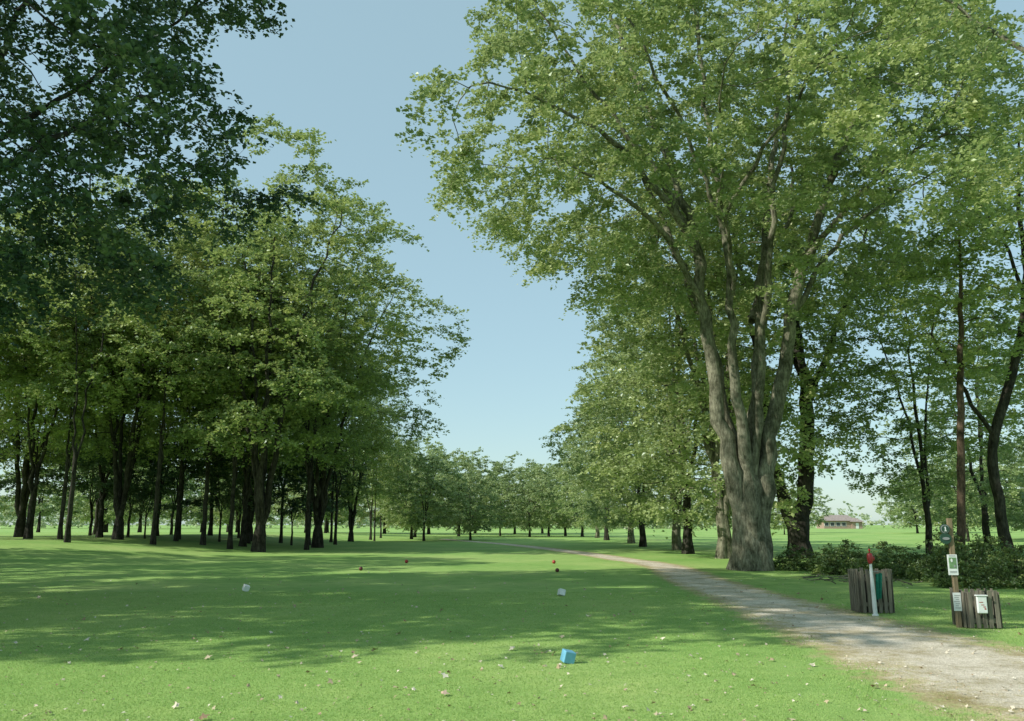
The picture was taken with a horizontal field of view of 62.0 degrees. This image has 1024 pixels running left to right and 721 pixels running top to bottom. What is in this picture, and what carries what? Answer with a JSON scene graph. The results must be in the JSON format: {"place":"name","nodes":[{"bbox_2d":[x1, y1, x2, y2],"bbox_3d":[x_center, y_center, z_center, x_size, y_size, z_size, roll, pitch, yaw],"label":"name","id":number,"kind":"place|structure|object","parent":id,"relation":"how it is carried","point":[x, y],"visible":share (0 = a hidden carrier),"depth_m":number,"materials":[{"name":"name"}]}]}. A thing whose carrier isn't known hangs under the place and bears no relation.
{"place":"outdoors","nodes":[
{"label":"outdoors","id":0,"kind":"place"},
{"bbox_2d":[0,525,1023,720],"bbox_3d":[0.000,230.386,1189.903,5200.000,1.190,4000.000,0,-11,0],"label":"ground","id":1,"kind":"structure","parent":0,"point":[43,557],"depth_m":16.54,"materials":[{"name":"green plant"}]},
{"bbox_2d":[0,227,51,400],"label":"maple tree","id":2,"kind":"object","parent":1,"relation":"on","point":[5,352],"visible":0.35,"depth_m":50.47,"materials":[{"name":"green plant"}]},
{"bbox_2d":[0,443,95,531],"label":"young tree","id":3,"kind":"object","parent":1,"relation":"on","point":[45,510],"visible":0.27,"depth_m":107.52,"materials":[{"name":"green plant"}]},
{"bbox_2d":[0,408,106,521],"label":"understory tree","id":4,"kind":"object","parent":1,"relation":"on","point":[52,475],"visible":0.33,"depth_m":63.29,"materials":[{"name":"green plant"}]},
{"bbox_2d":[0,260,117,529],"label":"maple tree","id":5,"kind":"object","parent":1,"relation":"on","point":[17,385],"visible":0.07,"depth_m":55.84,"materials":[{"name":"green plant"}]},
{"bbox_2d":[0,204,135,536],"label":"maple tree","id":6,"kind":"object","parent":1,"relation":"on","point":[22,495],"visible":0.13,"depth_m":58.97,"materials":[{"name":"green plant"}]},
{"bbox_2d":[0,193,160,538],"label":"maple tree","id":7,"kind":"object","parent":1,"relation":"on","point":[28,532],"visible":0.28,"depth_m":52.31,"materials":[{"name":"green plant"}]},
{"bbox_2d":[3,224,165,539],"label":"maple tree","id":8,"kind":"object","parent":1,"relation":"on","point":[67,468],"visible":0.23,"depth_m":50.78,"materials":[{"name":"green plant"}]},
{"bbox_2d":[0,182,180,542],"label":"maple tree","id":9,"kind":"object","parent":1,"relation":"on","point":[63,356],"visible":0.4,"depth_m":47.65,"materials":[{"name":"green plant"}]},
{"bbox_2d":[22,351,163,534],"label":"maple tree","id":10,"kind":"object","parent":1,"relation":"on","point":[96,518],"depth_m":71.76,"materials":[{"name":"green plant"}]},
{"bbox_2d":[41,419,148,535],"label":"understory tree","id":11,"kind":"object","parent":1,"relation":"on","point":[83,487],"visible":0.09,"depth_m":66.79,"materials":[{"name":"green plant"}]},
{"bbox_2d":[48,430,153,531],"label":"young tree","id":12,"kind":"object","parent":1,"relation":"on","point":[86,509],"visible":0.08,"depth_m":128.20,"materials":[{"name":"green plant"}]},
{"bbox_2d":[59,466,153,531],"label":"young tree","id":13,"kind":"object","parent":1,"relation":"on","point":[80,520],"visible":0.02,"depth_m":145.30,"materials":[{"name":"green plant"}]},
{"bbox_2d":[21,256,199,537],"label":"maple tree","id":14,"kind":"object","parent":1,"relation":"on","point":[99,533],"visible":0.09,"depth_m":56.90,"materials":[{"name":"green plant"}]},
{"bbox_2d":[69,426,189,536],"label":"understory tree","id":15,"kind":"object","parent":1,"relation":"on","point":[103,461],"visible":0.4,"depth_m":58.34,"materials":[{"name":"green plant"}]},
{"bbox_2d":[0,170,261,539],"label":"maple tree","id":16,"kind":"object","parent":1,"relation":"on","point":[120,497],"visible":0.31,"depth_m":53.02,"materials":[{"name":"green plant"}]},
{"bbox_2d":[75,441,204,531],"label":"young tree","id":17,"kind":"object","parent":1,"relation":"on","point":[150,515],"visible":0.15,"depth_m":102.98,"materials":[{"name":"green plant"}]},
{"bbox_2d":[99,460,187,538],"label":"understory tree","id":18,"kind":"object","parent":1,"relation":"on","point":[138,489],"visible":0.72,"depth_m":57.23,"materials":[{"name":"green plant"}]},
{"bbox_2d":[0,0,328,348],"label":"maple tree","id":19,"kind":"object","parent":1,"relation":"on","point":[115,54],"visible":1,"depth_m":18.14,"materials":[{"name":"green plant"}]},
{"bbox_2d":[80,177,259,544],"bbox_3d":[-20.910,-0.459,52.175,10.663,22.997,10.470,9,-14,-39],"label":"maple tree","id":20,"kind":"object","parent":1,"relation":"on","point":[158,477],"visible":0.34,"depth_m":50.95,"materials":[{"name":"green plant"}]},
{"bbox_2d":[86,289,254,535],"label":"maple tree","id":21,"kind":"object","parent":1,"relation":"on","point":[162,483],"visible":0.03,"depth_m":65.00,"materials":[{"name":"green plant"}]},
{"bbox_2d":[117,280,246,540],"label":"maple tree","id":22,"kind":"object","parent":1,"relation":"on","point":[176,529],"visible":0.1,"depth_m":56.32,"materials":[{"name":"green plant"}]},
{"bbox_2d":[137,419,230,534],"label":"understory tree","id":23,"kind":"object","parent":1,"relation":"on","point":[171,492],"visible":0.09,"depth_m":72.58,"materials":[{"name":"green plant"}]},
{"bbox_2d":[136,263,244,539],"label":"maple tree","id":24,"kind":"object","parent":1,"relation":"on","point":[182,495],"visible":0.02,"depth_m":59.28,"materials":[{"name":"green plant"}]},
{"bbox_2d":[161,450,241,532],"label":"young tree","id":25,"kind":"object","parent":1,"relation":"on","point":[186,515],"visible":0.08,"depth_m":136.71,"materials":[{"name":"green plant"}]},
{"bbox_2d":[154,285,265,535],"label":"maple tree","id":26,"kind":"object","parent":1,"relation":"on","point":[210,531],"visible":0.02,"depth_m":70.61,"materials":[{"name":"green plant"}]},
{"bbox_2d":[141,201,299,544],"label":"maple tree","id":27,"kind":"object","parent":1,"relation":"on","point":[205,504],"visible":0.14,"depth_m":54.70,"materials":[{"name":"green plant"}]},
{"bbox_2d":[175,446,280,541],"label":"understory tree","id":28,"kind":"object","parent":1,"relation":"on","point":[197,467],"visible":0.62,"depth_m":59.65,"materials":[{"name":"green plant"}]},
{"bbox_2d":[185,437,290,537],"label":"understory tree","id":29,"kind":"object","parent":1,"relation":"on","point":[211,496],"visible":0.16,"depth_m":68.56,"materials":[{"name":"green plant"}]},
{"bbox_2d":[196,456,282,532],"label":"young tree","id":30,"kind":"object","parent":1,"relation":"on","point":[223,520],"visible":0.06,"depth_m":117.41,"materials":[{"name":"green plant"}]},
{"bbox_2d":[155,227,330,548],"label":"maple tree","id":31,"kind":"object","parent":1,"relation":"on","point":[235,468],"visible":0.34,"depth_m":52.20,"materials":[{"name":"green plant"}]},
{"bbox_2d":[155,198,353,546],"bbox_3d":[-17.897,0.293,57.331,13.581,24.002,14.819,0,-11,-2],"label":"maple tree","id":32,"kind":"object","parent":1,"relation":"on","point":[247,487],"visible":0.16,"depth_m":56.01,"materials":[{"name":"green plant"}]},
{"bbox_2d":[79,113,431,551],"bbox_3d":[-15.069,-2.254,51.918,19.289,27.273,19.364,-9,-14,39],"label":"maple tree","id":33,"kind":"object","parent":1,"relation":"on","point":[262,500],"visible":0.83,"depth_m":50.29,"materials":[{"name":"green plant"}]},
{"bbox_2d":[155,264,361,540],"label":"maple tree","id":34,"kind":"object","parent":1,"relation":"on","point":[229,465],"visible":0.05,"depth_m":64.66,"materials":[{"name":"green plant"}]},
{"bbox_2d":[207,272,325,543],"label":"maple tree","id":35,"kind":"object","parent":1,"relation":"on","point":[248,534],"visible":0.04,"depth_m":60.90,"materials":[{"name":"green plant"}]},
{"bbox_2d":[253,455,335,544],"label":"understory tree","id":36,"kind":"object","parent":1,"relation":"on","point":[293,504],"visible":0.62,"depth_m":63.09,"materials":[{"name":"green plant"}]},
{"bbox_2d":[266,462,348,532],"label":"young tree","id":37,"kind":"object","parent":1,"relation":"on","point":[274,511],"visible":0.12,"depth_m":115.47,"materials":[{"name":"green plant"}]},
{"bbox_2d":[237,252,383,549],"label":"maple tree","id":38,"kind":"object","parent":1,"relation":"on","point":[309,478],"visible":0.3,"depth_m":55.44,"materials":[{"name":"green plant"}]},
{"bbox_2d":[260,297,380,544],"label":"maple tree","id":39,"kind":"object","parent":1,"relation":"on","point":[346,331],"visible":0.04,"depth_m":66.64,"materials":[{"name":"green plant"}]},
{"bbox_2d":[278,452,370,514],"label":"understory tree","id":40,"kind":"object","parent":1,"relation":"on","point":[342,504],"visible":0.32,"depth_m":77.76,"materials":[{"name":"green plant"}]},
{"bbox_2d":[289,466,367,532],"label":"young tree","id":41,"kind":"object","parent":1,"relation":"on","point":[360,511],"visible":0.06,"depth_m":137.37,"materials":[{"name":"green plant"}]},
{"bbox_2d":[268,290,407,465],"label":"maple tree","id":42,"kind":"object","parent":1,"relation":"on","point":[383,410],"visible":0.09,"depth_m":73.59,"materials":[{"name":"green plant"}]},
{"bbox_2d":[207,190,473,547],"bbox_3d":[-13.217,-0.006,61.763,19.289,26.642,19.364,9,-14,-38],"label":"maple tree","id":43,"kind":"object","parent":1,"relation":"on","point":[320,500],"visible":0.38,"depth_m":60.60,"materials":[{"name":"green plant"}]},
{"bbox_2d":[311,332,391,544],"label":"maple tree","id":44,"kind":"object","parent":1,"relation":"on","point":[336,502],"visible":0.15,"depth_m":69.36,"materials":[{"name":"green plant"}]},
{"bbox_2d":[327,364,385,541],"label":"maple tree","id":45,"kind":"object","parent":1,"relation":"on","point":[331,522],"visible":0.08,"depth_m":74.91,"materials":[{"name":"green plant"}]},
{"bbox_2d":[299,350,422,541],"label":"maple tree","id":46,"kind":"object","parent":1,"relation":"on","point":[354,501],"visible":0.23,"depth_m":79.52,"materials":[{"name":"green plant"}]},
{"bbox_2d":[338,396,411,539],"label":"maple tree","id":47,"kind":"object","parent":1,"relation":"on","point":[372,471],"visible":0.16,"depth_m":89.83,"materials":[{"name":"green plant"}]},
{"bbox_2d":[351,414,405,540],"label":"maple tree","id":48,"kind":"object","parent":1,"relation":"on","point":[398,456],"visible":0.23,"depth_m":84.90,"materials":[{"name":"green plant"}]},
{"bbox_2d":[349,437,418,533],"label":"young tree","id":49,"kind":"object","parent":1,"relation":"on","point":[365,505],"visible":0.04,"depth_m":146.08,"materials":[{"name":"green plant"}]},
{"bbox_2d":[352,423,415,537],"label":"maple tree","id":50,"kind":"object","parent":1,"relation":"on","point":[384,484],"visible":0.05,"depth_m":100.36,"materials":[{"name":"green plant"}]},
{"bbox_2d":[364,445,456,538],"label":"young tree","id":51,"kind":"object","parent":1,"relation":"on","point":[387,521],"visible":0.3,"depth_m":94.97,"materials":[{"name":"green plant"}]},
{"bbox_2d":[381,435,463,536],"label":"young tree","id":52,"kind":"object","parent":1,"relation":"on","point":[441,473],"visible":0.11,"depth_m":109.62,"materials":[{"name":"green plant"}]},
{"bbox_2d":[381,452,470,540],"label":"young tree","id":53,"kind":"object","parent":1,"relation":"on","point":[429,517],"visible":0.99,"depth_m":85.16,"materials":[{"name":"green plant"}]},
{"bbox_2d":[384,434,470,533],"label":"young tree","id":54,"kind":"object","parent":1,"relation":"on","point":[428,447],"visible":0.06,"depth_m":144.91,"materials":[{"name":"green plant"}]},
{"bbox_2d":[421,448,498,535],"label":"young tree","id":55,"kind":"object","parent":1,"relation":"on","point":[464,464],"visible":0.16,"depth_m":122.59,"materials":[{"name":"green plant"}]},
{"bbox_2d":[432,463,505,539],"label":"young tree","id":56,"kind":"object","parent":1,"relation":"on","point":[471,519],"visible":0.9,"depth_m":89.97,"materials":[{"name":"green plant"}]},
{"bbox_2d":[448,446,511,532],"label":"young tree","id":57,"kind":"object","parent":1,"relation":"on","point":[484,460],"visible":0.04,"depth_m":163.15,"materials":[{"name":"green plant"}]},
{"bbox_2d":[479,472,528,535],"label":"young tree","id":58,"kind":"object","parent":1,"relation":"on","point":[502,503],"visible":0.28,"depth_m":130.36,"materials":[{"name":"green plant"}]},
{"bbox_2d":[0,489,1022,528],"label":"distant wood","id":59,"kind":"object","parent":1,"relation":"on","point":[9,519],"visible":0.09,"depth_m":343.45,"materials":[{"name":"green plant"}]},
{"bbox_2d":[0,570,1023,720],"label":"fallen leaves","id":60,"kind":"object","parent":1,"relation":"on","point":[203,715],"visible":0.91,"depth_m":9.73,"materials":[{"name":"beige plant"}]},
{"bbox_2d":[483,451,552,533],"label":"young tree","id":61,"kind":"object","parent":1,"relation":"on","point":[499,469],"visible":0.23,"depth_m":155.62,"materials":[{"name":"green plant"}]},
{"bbox_2d":[487,459,564,536],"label":"young tree","id":62,"kind":"object","parent":1,"relation":"on","point":[526,522],"visible":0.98,"depth_m":115.63,"materials":[{"name":"green plant"}]},
{"bbox_2d":[512,463,580,536],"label":"young tree","id":63,"kind":"object","parent":1,"relation":"on","point":[559,520],"visible":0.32,"depth_m":125.48,"materials":[{"name":"green plant"}]},
{"bbox_2d":[531,454,588,535],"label":"young tree","id":64,"kind":"object","parent":1,"relation":"on","point":[557,526],"visible":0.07,"depth_m":135.09,"materials":[{"name":"green plant"}]},
{"bbox_2d":[560,649,575,663],"bbox_3d":[0.660,3.517,10.016,0.158,0.241,0.151,3,-11,-17],"label":"tee marker","id":65,"kind":"object","parent":1,"relation":"on","point":[568,656],"visible":0.88,"depth_m":9.96,"materials":[{"name":"blue paint"}]},
{"bbox_2d":[545,438,601,536],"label":"maple tree","id":66,"kind":"object","parent":1,"relation":"on","point":[575,526],"visible":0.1,"depth_m":123.66,"materials":[{"name":"green plant"}]},
{"bbox_2d":[552,421,629,537],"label":"maple tree","id":67,"kind":"object","parent":1,"relation":"on","point":[597,534],"visible":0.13,"depth_m":105.99,"materials":[{"name":"green plant"}]},
{"bbox_2d":[551,388,652,539],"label":"maple tree","id":68,"kind":"object","parent":1,"relation":"on","point":[561,475],"visible":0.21,"depth_m":89.50,"materials":[{"name":"green plant"}]},
{"bbox_2d":[539,307,723,546],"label":"maple tree","id":69,"kind":"object","parent":1,"relation":"on","point":[642,539],"visible":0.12,"depth_m":63.18,"materials":[{"name":"green plant"}]},
{"bbox_2d":[561,349,707,542],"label":"maple tree","id":70,"kind":"object","parent":1,"relation":"on","point":[631,538],"visible":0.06,"depth_m":75.06,"materials":[{"name":"green plant"}]},
{"bbox_2d":[563,276,782,549],"bbox_3d":[10.715,3.143,56.707,13.986,18.591,14.907,1,-11,-6],"label":"maple tree","id":71,"kind":"object","parent":1,"relation":"on","point":[676,536],"visible":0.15,"depth_m":55.56,"materials":[{"name":"green plant"}]},
{"bbox_2d":[549,218,815,553],"bbox_3d":[9.233,0.729,48.348,14.512,20.136,15.896,-5,-12,24],"label":"maple tree","id":72,"kind":"object","parent":1,"relation":"on","point":[687,540],"visible":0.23,"depth_m":47.88,"materials":[{"name":"green plant"}]},
{"bbox_2d":[394,0,1023,570],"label":"maple tree","id":73,"kind":"object","parent":1,"relation":"on","point":[748,452],"visible":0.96,"depth_m":30.90,"materials":[{"name":"green plant"}]},
{"bbox_2d":[566,155,883,558],"bbox_3d":[9.869,-0.491,42.833,16.428,20.488,15.413,7,-13,-34],"label":"maple tree","id":74,"kind":"object","parent":1,"relation":"on","point":[709,438],"visible":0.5,"depth_m":40.78,"materials":[{"name":"green plant"}]},
{"bbox_2d":[621,92,965,557],"bbox_3d":[14.373,-2.018,44.049,17.171,23.959,16.174,0,-11,0],"label":"maple tree","id":75,"kind":"object","parent":1,"relation":"on","point":[800,538],"visible":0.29,"depth_m":41.64,"materials":[{"name":"green plant"}]},
{"bbox_2d":[773,544,819,571],"bbox_3d":[10.225,7.152,30.716,2.408,1.089,2.315,0,-11,0],"label":"shrub","id":76,"kind":"object","parent":1,"relation":"on","point":[793,563],"visible":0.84,"depth_m":30.43,"materials":[{"name":"green plant"}]},
{"bbox_2d":[789,487,834,527],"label":"young tree","id":77,"kind":"object","parent":1,"relation":"on","point":[819,519],"visible":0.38,"depth_m":166.38,"materials":[{"name":"green plant"}]},
{"bbox_2d":[809,546,858,575],"bbox_3d":[10.612,6.595,27.835,1.852,1.095,1.926,0,-11,0],"label":"shrub","id":78,"kind":"object","parent":1,"relation":"on","point":[830,565],"visible":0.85,"depth_m":27.73,"materials":[{"name":"green plant"}]},
{"bbox_2d":[809,538,867,570],"bbox_3d":[11.575,6.864,29.701,2.470,1.296,2.450,-5,-12,26],"label":"shrub","id":79,"kind":"object","parent":1,"relation":"on","point":[849,553],"visible":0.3,"depth_m":29.68,"materials":[{"name":"green plant"}]},
{"bbox_2d":[815,515,864,528],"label":"clubhouse","id":80,"kind":"structure","parent":1,"relation":"on","point":[840,522],"depth_m":324.99,"materials":[{"name":"beige brick"}]},
{"bbox_2d":[799,573,922,585],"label":"grass","id":81,"kind":"structure","parent":1,"relation":"on","point":[845,576],"depth_m":24.34,"materials":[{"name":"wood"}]},
{"bbox_2d":[847,568,894,612],"bbox_3d":[6.690,4.275,15.878,0.648,0.781,0.568,0,-11,2],"label":"picket enclosure","id":82,"kind":"object","parent":1,"relation":"on","point":[858,602],"visible":0.93,"depth_m":15.65,"materials":[{"name":"brown wood"}]},
{"bbox_2d":[844,551,912,578],"bbox_3d":[11.180,6.263,25.866,2.167,0.972,2.083,2,-11,-9],"label":"shrub","id":83,"kind":"object","parent":1,"relation":"on","point":[900,573],"visible":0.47,"depth_m":25.75,"materials":[{"name":"green plant"}]},
{"bbox_2d":[860,540,933,575],"bbox_3d":[12.623,6.512,27.830,2.615,1.276,2.595,8,-13,-35],"label":"shrub","id":84,"kind":"object","parent":1,"relation":"on","point":[905,559],"visible":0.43,"depth_m":27.82,"materials":[{"name":"green plant"}]},
{"bbox_2d":[787,0,1023,240],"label":"maple tree","id":85,"kind":"object","parent":1,"relation":"on","point":[973,39],"visible":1,"depth_m":20.18,"materials":[{"name":"green plant"}]},
{"bbox_2d":[797,251,1023,557],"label":"maple tree","id":86,"kind":"object","parent":1,"relation":"on","point":[923,472],"visible":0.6,"depth_m":42.33,"materials":[{"name":"green plant"}]},
{"bbox_2d":[873,462,948,532],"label":"young tree","id":87,"kind":"object","parent":1,"relation":"on","point":[906,519],"visible":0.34,"depth_m":147.53,"materials":[{"name":"green plant"}]},
{"bbox_2d":[890,458,956,526],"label":"young tree","id":88,"kind":"object","parent":1,"relation":"on","point":[901,513],"visible":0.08,"depth_m":155.61,"materials":[{"name":"green plant"}]},
{"bbox_2d":[852,93,1023,561],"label":"maple tree","id":89,"kind":"object","parent":1,"relation":"on","point":[1014,355],"visible":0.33,"depth_m":34.81,"materials":[{"name":"green plant"}]},
{"bbox_2d":[905,545,981,582],"bbox_3d":[12.415,5.917,24.557,2.034,1.186,2.018,-3,-11,18],"label":"shrub","id":90,"kind":"object","parent":1,"relation":"on","point":[929,568],"visible":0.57,"depth_m":24.45,"materials":[{"name":"green plant"}]},
{"bbox_2d":[868,292,1023,550],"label":"maple tree","id":91,"kind":"object","parent":1,"relation":"on","point":[983,487],"visible":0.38,"depth_m":53.55,"materials":[{"name":"green plant"}]},
{"bbox_2d":[939,518,961,627],"bbox_3d":[6.985,3.380,13.586,0.235,1.700,0.105,1,-11,-5],"label":"sign post","id":92,"kind":"object","parent":1,"relation":"on","point":[947,535],"visible":1,"depth_m":13.58,"materials":[{"name":"brown wood"}]},
{"bbox_2d":[877,211,1023,548],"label":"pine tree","id":93,"kind":"object","parent":1,"relation":"on","point":[1004,326],"visible":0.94,"depth_m":29.19,"materials":[{"name":"green plant"}]},
{"bbox_2d":[915,528,1003,573],"bbox_3d":[14.349,6.228,27.333,2.883,1.759,2.906,6,-12,-27],"label":"shrub","id":94,"kind":"object","parent":1,"relation":"on","point":[946,546],"visible":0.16,"depth_m":27.17,"materials":[{"name":"green plant"}]},
{"bbox_2d":[906,445,1021,540],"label":"young tree","id":95,"kind":"object","parent":1,"relation":"on","point":[952,505],"visible":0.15,"depth_m":82.32,"materials":[{"name":"green plant"}]},
{"bbox_2d":[928,560,1007,589],"bbox_3d":[11.815,5.601,22.158,1.926,0.834,1.852,4,-11,-18],"label":"shrub","id":96,"kind":"object","parent":1,"relation":"on","point":[969,580],"visible":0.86,"depth_m":21.94,"materials":[{"name":"green plant"}]},
{"bbox_2d":[949,587,1002,627],"bbox_3d":[7.400,3.940,13.600,0.567,0.584,0.567,-1,-11,3],"label":"picket enclosure","id":97,"kind":"object","parent":1,"relation":"on","point":[971,617],"visible":0.88,"depth_m":13.36,"materials":[{"name":"brown wood"}]},
{"bbox_2d":[974,595,987,613],"bbox_3d":[7.340,3.805,13.309,0.180,0.280,0.070,-1,-11,3],"label":"sign","id":98,"kind":"object","parent":97,"relation":"attached to","point":[981,603],"visible":1,"depth_m":13.29,"materials":[{"name":"white paint"}]},
{"bbox_2d":[932,536,1023,581],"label":"shrub","id":99,"kind":"object","parent":1,"relation":"on","point":[980,556],"visible":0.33,"depth_m":24.71,"materials":[{"name":"green plant"}]},
{"bbox_2d":[940,430,1023,532],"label":"young tree","id":100,"kind":"object","parent":1,"relation":"on","point":[1016,471],"visible":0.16,"depth_m":89.86,"materials":[{"name":"green plant"}]},
{"bbox_2d":[967,546,1023,588],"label":"shrub","id":101,"kind":"object","parent":1,"relation":"on","point":[1016,581],"visible":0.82,"depth_m":22.32,"materials":[{"name":"green plant"}]},
{"bbox_2d":[0,0,1023,524],"label":"sky","id":102,"kind":"structure","parent":0,"point":[343,69],"materials":[{"name":"blue"}]},
{"bbox_2d":[435,539,1023,720],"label":"gravel path","id":103,"kind":"structure","parent":0,"point":[903,647],"depth_m":11.16,"materials":[{"name":"grey gravel"}]},
{"bbox_2d":[867,549,881,615],"bbox_3d":[6.520,3.976,15.275,0.244,1.171,0.110,0,-11,0],"label":"ball washer","id":104,"kind":"object","parent":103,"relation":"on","point":[878,594],"visible":1,"depth_m":15.27,"materials":[{"name":"white paint"}]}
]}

